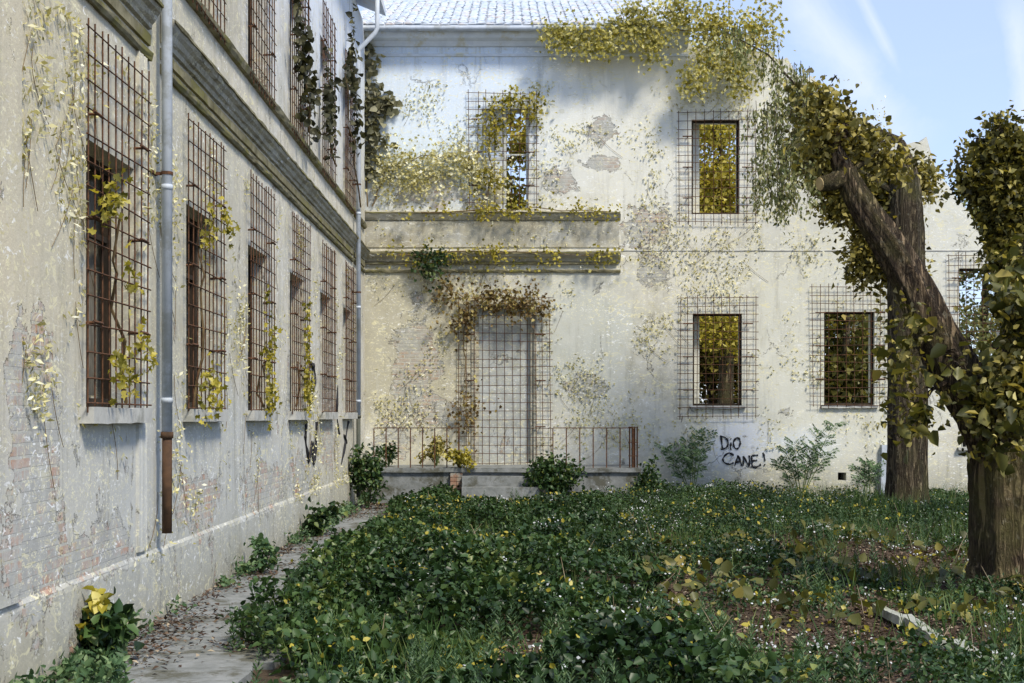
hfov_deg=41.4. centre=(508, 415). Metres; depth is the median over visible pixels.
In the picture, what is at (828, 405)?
window
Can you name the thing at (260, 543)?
shrub
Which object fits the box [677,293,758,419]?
window
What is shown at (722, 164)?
background tree
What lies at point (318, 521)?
shrub
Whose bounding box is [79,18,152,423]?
window
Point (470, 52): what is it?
building
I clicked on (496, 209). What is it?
climbing vine
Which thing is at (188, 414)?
window
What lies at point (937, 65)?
sky
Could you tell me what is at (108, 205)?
window sprig
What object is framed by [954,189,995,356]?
background tree
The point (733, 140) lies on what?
background tree
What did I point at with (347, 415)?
window
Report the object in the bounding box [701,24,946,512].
straight tree
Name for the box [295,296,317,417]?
window sprig
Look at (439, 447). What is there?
shrub
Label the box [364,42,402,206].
climbing vine
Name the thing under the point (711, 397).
background tree
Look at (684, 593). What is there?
fallen leaves
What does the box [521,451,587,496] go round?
shrub
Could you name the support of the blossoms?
on the ground at (265, 676)
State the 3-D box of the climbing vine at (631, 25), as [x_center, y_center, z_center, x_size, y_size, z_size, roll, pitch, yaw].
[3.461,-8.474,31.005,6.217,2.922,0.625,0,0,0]
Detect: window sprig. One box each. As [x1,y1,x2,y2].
[87,161,159,405]
[194,191,240,429]
[257,285,282,430]
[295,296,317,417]
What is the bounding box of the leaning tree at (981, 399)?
[782,67,1023,597]
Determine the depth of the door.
31.66 m
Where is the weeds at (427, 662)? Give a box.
[224,482,1023,682]
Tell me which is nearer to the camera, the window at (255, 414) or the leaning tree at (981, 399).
the leaning tree at (981, 399)
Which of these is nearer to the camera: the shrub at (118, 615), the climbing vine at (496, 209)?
the shrub at (118, 615)
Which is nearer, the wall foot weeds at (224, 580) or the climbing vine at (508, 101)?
the wall foot weeds at (224, 580)
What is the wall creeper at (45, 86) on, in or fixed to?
attached to the building at (220, 76)
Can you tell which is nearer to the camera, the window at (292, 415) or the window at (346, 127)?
the window at (292, 415)
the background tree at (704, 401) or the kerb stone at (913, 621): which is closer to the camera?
the kerb stone at (913, 621)
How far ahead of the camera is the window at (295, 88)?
21.16 m
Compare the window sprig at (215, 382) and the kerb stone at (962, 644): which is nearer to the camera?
the kerb stone at (962, 644)
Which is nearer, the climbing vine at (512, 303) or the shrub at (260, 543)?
the shrub at (260, 543)
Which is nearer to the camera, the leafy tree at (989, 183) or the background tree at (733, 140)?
the leafy tree at (989, 183)
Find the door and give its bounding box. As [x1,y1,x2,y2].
[457,295,552,464]
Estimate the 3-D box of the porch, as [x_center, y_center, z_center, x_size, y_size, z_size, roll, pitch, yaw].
[-0.076,1.109,30.069,5.922,1.751,2.867,0,0,0]
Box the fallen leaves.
[52,502,1023,682]
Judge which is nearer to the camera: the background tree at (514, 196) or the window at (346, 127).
the window at (346, 127)
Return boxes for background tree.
[506,114,525,209]
[669,3,735,163]
[699,125,737,403]
[699,316,736,403]
[699,316,737,403]
[825,314,867,402]
[825,314,867,402]
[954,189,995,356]
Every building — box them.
[0,0,385,682]
[360,0,999,498]
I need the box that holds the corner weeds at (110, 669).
[9,640,134,682]
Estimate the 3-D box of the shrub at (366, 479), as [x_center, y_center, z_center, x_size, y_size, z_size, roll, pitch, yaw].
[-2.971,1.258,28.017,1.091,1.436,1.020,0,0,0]
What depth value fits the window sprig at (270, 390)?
17.89 m
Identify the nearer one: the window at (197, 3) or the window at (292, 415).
the window at (197, 3)
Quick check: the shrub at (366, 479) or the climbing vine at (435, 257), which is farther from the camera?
the climbing vine at (435, 257)
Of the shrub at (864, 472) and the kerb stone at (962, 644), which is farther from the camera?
the shrub at (864, 472)
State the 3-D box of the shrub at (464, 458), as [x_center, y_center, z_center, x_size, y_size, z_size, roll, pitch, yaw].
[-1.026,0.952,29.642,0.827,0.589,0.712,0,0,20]
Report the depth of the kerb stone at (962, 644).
11.04 m
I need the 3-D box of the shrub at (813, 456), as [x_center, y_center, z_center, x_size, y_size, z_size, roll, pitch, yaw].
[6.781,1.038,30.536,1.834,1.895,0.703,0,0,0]
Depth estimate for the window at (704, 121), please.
31.42 m
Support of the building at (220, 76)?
on the ground at (265, 676)
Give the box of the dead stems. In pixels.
[382,488,1019,682]
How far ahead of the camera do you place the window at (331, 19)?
24.64 m
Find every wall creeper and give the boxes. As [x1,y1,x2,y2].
[22,0,354,615]
[373,79,887,469]
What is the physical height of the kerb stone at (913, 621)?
0.090 m
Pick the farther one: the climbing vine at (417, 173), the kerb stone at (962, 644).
the climbing vine at (417, 173)
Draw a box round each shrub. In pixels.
[75,585,113,646]
[75,587,144,658]
[238,532,280,572]
[301,496,347,536]
[348,442,388,508]
[375,440,400,466]
[414,435,457,465]
[443,446,477,472]
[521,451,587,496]
[632,454,666,497]
[654,427,717,499]
[769,420,848,494]
[848,457,885,492]
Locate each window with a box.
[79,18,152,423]
[182,113,228,421]
[192,0,226,44]
[245,169,277,420]
[248,0,276,109]
[288,211,312,419]
[290,0,310,155]
[319,240,337,419]
[320,0,336,188]
[342,260,357,418]
[343,48,356,215]
[466,89,538,211]
[677,109,757,225]
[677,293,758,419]
[810,283,887,408]
[947,252,999,355]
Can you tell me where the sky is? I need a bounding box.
[357,0,1023,403]
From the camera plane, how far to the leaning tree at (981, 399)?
14.84 m
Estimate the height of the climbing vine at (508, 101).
2.889 m
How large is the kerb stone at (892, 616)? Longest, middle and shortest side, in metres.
0.860 x 0.112 x 0.091 m
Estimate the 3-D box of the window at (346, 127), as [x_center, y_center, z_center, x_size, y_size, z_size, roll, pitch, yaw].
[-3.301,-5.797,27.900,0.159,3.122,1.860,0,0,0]
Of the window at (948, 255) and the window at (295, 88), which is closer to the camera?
the window at (295, 88)
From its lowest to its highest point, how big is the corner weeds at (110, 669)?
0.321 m
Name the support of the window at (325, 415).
in the building at (220, 76)
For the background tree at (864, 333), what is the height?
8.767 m
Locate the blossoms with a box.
[312,480,1023,668]
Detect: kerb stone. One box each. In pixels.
[872,604,905,625]
[901,614,946,648]
[951,638,995,670]
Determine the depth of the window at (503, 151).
31.62 m
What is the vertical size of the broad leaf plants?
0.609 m
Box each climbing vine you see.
[291,0,364,207]
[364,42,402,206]
[365,127,520,224]
[377,192,642,272]
[410,241,453,291]
[423,272,561,452]
[468,84,556,208]
[531,0,795,107]
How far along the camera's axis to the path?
11.22 m
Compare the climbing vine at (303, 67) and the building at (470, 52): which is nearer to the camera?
the climbing vine at (303, 67)
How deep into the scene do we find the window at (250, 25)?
18.26 m
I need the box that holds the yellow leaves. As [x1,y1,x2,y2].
[242,476,1022,682]
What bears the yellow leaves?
on the ground at (265, 676)
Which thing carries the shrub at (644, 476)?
on the ground at (265, 676)
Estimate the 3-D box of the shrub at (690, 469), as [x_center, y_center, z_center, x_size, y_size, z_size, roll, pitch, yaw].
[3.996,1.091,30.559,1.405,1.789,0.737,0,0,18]
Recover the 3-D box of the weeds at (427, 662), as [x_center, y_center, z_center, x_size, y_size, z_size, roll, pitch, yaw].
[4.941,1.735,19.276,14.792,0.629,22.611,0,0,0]
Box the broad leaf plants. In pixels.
[630,514,1023,630]
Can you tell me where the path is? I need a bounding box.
[55,499,390,682]
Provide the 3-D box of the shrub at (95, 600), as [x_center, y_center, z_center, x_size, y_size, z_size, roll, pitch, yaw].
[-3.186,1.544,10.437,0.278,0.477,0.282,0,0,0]
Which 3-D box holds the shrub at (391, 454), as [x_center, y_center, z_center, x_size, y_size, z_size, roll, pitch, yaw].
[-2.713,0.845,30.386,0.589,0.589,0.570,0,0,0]
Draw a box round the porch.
[371,427,640,504]
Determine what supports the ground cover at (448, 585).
on the ground at (265, 676)
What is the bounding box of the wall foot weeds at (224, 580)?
[26,494,370,682]
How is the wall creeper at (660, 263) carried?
attached to the building at (470, 52)
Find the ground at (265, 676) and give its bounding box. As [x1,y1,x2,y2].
[250,501,1023,682]
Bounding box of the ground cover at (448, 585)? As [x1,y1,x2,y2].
[217,478,1023,682]
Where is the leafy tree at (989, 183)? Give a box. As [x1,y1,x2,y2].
[932,100,1023,341]
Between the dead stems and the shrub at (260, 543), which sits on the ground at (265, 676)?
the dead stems

